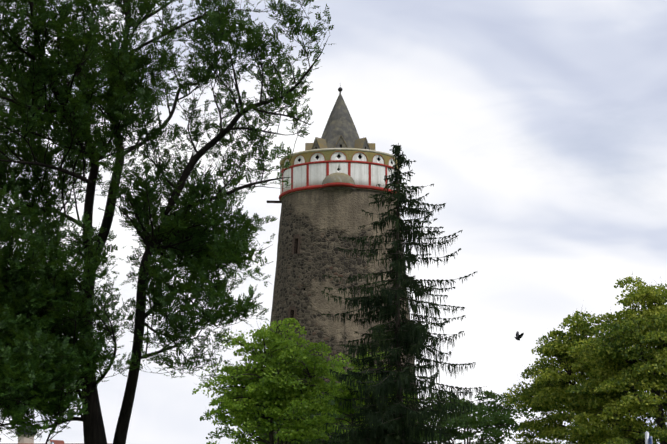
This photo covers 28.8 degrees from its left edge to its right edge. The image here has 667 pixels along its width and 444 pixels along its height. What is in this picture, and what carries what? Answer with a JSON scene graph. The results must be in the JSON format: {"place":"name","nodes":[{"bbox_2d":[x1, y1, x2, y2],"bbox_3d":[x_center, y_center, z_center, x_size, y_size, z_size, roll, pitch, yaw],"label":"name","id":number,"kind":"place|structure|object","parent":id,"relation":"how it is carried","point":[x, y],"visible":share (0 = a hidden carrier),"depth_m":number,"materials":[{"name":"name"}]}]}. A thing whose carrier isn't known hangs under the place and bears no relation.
{"place":"outdoors","nodes":[
{"label":"outdoors","id":0,"kind":"place"},
{"bbox_2d":[17,434,34,442],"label":"distant turret wall","id":1,"kind":"structure","parent":0,"point":[22,438],"depth_m":200.64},
{"bbox_2d":[0,440,111,443],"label":"distant house","id":2,"kind":"structure","parent":0,"point":[57,441],"depth_m":149.31,"materials":[{"name":"tile"}]},
{"bbox_2d":[0,0,333,443],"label":"robinia tree","id":3,"kind":"object","parent":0,"point":[10,300],"depth_m":26.66,"materials":[{"name":"green plant"}]},
{"bbox_2d":[192,317,342,443],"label":"young tree","id":4,"kind":"object","parent":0,"point":[262,392],"depth_m":44.60,"materials":[{"name":"green plant"}]},
{"bbox_2d":[200,365,364,443],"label":"tree","id":5,"kind":"object","parent":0,"point":[226,431],"depth_m":61.59,"materials":[{"name":"green plant"}]},
{"bbox_2d":[0,0,666,443],"label":"sky","id":6,"kind":"structure","parent":0,"point":[539,126],"materials":[{"name":"white"}]},
{"bbox_2d":[313,347,419,436],"bbox_3d":[1.172,8.957,49.156,4.212,8.846,4.631,0,-10,1],"label":"young tree","id":7,"kind":"object","parent":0,"point":[338,366],"depth_m":48.97,"materials":[{"name":"green plant"}]},
{"bbox_2d":[330,391,435,443],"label":"tree","id":8,"kind":"object","parent":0,"point":[421,437],"depth_m":82.47,"materials":[{"name":"green plant"}]},
{"bbox_2d":[315,143,491,443],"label":"spruce tree","id":9,"kind":"object","parent":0,"point":[384,388],"depth_m":43.41,"materials":[{"name":"green plant"}]},
{"bbox_2d":[411,387,537,443],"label":"tree","id":10,"kind":"object","parent":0,"point":[475,424],"depth_m":83.46,"materials":[{"name":"green plant"}]},
{"bbox_2d":[515,331,523,339],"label":"bird","id":11,"kind":"object","parent":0,"point":[518,337],"visible":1,"depth_m":65.06},
{"bbox_2d":[502,300,653,443],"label":"linden tree","id":12,"kind":"object","parent":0,"point":[542,398],"depth_m":70.55,"materials":[{"name":"green plant"}]},
{"bbox_2d":[558,276,666,443],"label":"linden tree","id":13,"kind":"object","parent":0,"point":[646,335],"depth_m":65.64,"materials":[{"name":"green plant"}]},
{"bbox_2d":[645,431,649,443],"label":"sign post pole","id":14,"kind":"object","parent":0,"point":[647,441],"visible":1,"depth_m":17.95,"materials":[{"name":"silver metal"}]},
{"bbox_3d":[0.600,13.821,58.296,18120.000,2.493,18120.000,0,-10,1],"label":"ground","id":15,"kind":"structure","parent":0,"visible":0},
{"bbox_2d":[259,189,417,443],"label":"tower shaft","id":16,"kind":"object","parent":15,"relation":"on","point":[300,282],"visible":0.29,"depth_m":92.59,"materials":[{"name":"stone"}]},
{"bbox_2d":[267,200,281,202],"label":"spout","id":17,"kind":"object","parent":16,"relation":"attached to","point":[268,201],"depth_m":97.71,"materials":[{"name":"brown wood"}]},
{"bbox_2d":[287,234,300,325],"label":"windows","id":18,"kind":"structure","parent":16,"relation":"attached to","point":[293,251],"depth_m":93.31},
{"bbox_2d":[280,162,386,193],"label":"vertical trim strips","id":19,"kind":"object","parent":16,"relation":"on","point":[327,171],"visible":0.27,"depth_m":94.10,"materials":[{"name":"red paint"}]},
{"bbox_2d":[279,184,392,200],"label":"trim band","id":20,"kind":"object","parent":16,"relation":"attached to","point":[281,195],"visible":0.29,"depth_m":93.98,"materials":[{"name":"red paint"}]},
{"bbox_2d":[317,94,359,158],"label":"spire","id":21,"kind":"structure","parent":16,"relation":"on","point":[340,122],"depth_m":97.72,"materials":[{"name":"grey stone"}]},
{"bbox_2d":[305,135,375,157],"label":"dormers","id":22,"kind":"object","parent":21,"relation":"attached to","point":[360,143],"visible":0.21,"depth_m":96.68,"materials":[{"name":"beige stone"}]},
{"bbox_2d":[320,186,356,236],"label":"oriel","id":23,"kind":"object","parent":16,"relation":"on","point":[338,197],"visible":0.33,"depth_m":92.90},
{"bbox_2d":[322,172,354,184],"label":"semicircular dome","id":24,"kind":"structure","parent":23,"relation":"on","point":[338,177],"depth_m":92.95,"materials":[{"name":"beige stone"}]},
{"bbox_2d":[322,182,354,187],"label":"curved trim","id":25,"kind":"structure","parent":23,"relation":"attached to","point":[338,184],"depth_m":92.72,"materials":[{"name":"red paint"}]},
{"bbox_2d":[280,148,399,200],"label":"parapet wall","id":26,"kind":"structure","parent":16,"relation":"on","point":[359,173],"depth_m":94.05,"materials":[{"name":"white paint"}]},
{"bbox_2d":[280,150,397,170],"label":"parapet arcade spandrels","id":27,"kind":"object","parent":26,"relation":"attached to","point":[347,153],"visible":0.33,"depth_m":94.22,"materials":[{"name":"yellow paint"}]},
{"bbox_2d":[280,151,400,169],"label":"parapet arch outlines","id":28,"kind":"object","parent":26,"relation":"attached to","point":[344,154],"visible":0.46,"depth_m":94.07,"materials":[{"name":"red paint"}]},
{"bbox_2d":[281,160,400,174],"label":"parapet string course","id":29,"kind":"object","parent":26,"relation":"attached to","point":[351,161],"visible":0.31,"depth_m":94.03,"materials":[{"name":"red paint"}]},
{"bbox_2d":[344,240,345,371],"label":"lightning conductor","id":30,"kind":"object","parent":16,"relation":"attached to","point":[344,276],"visible":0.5,"depth_m":91.86,"materials":[{"name":"grey metal"}]}
]}

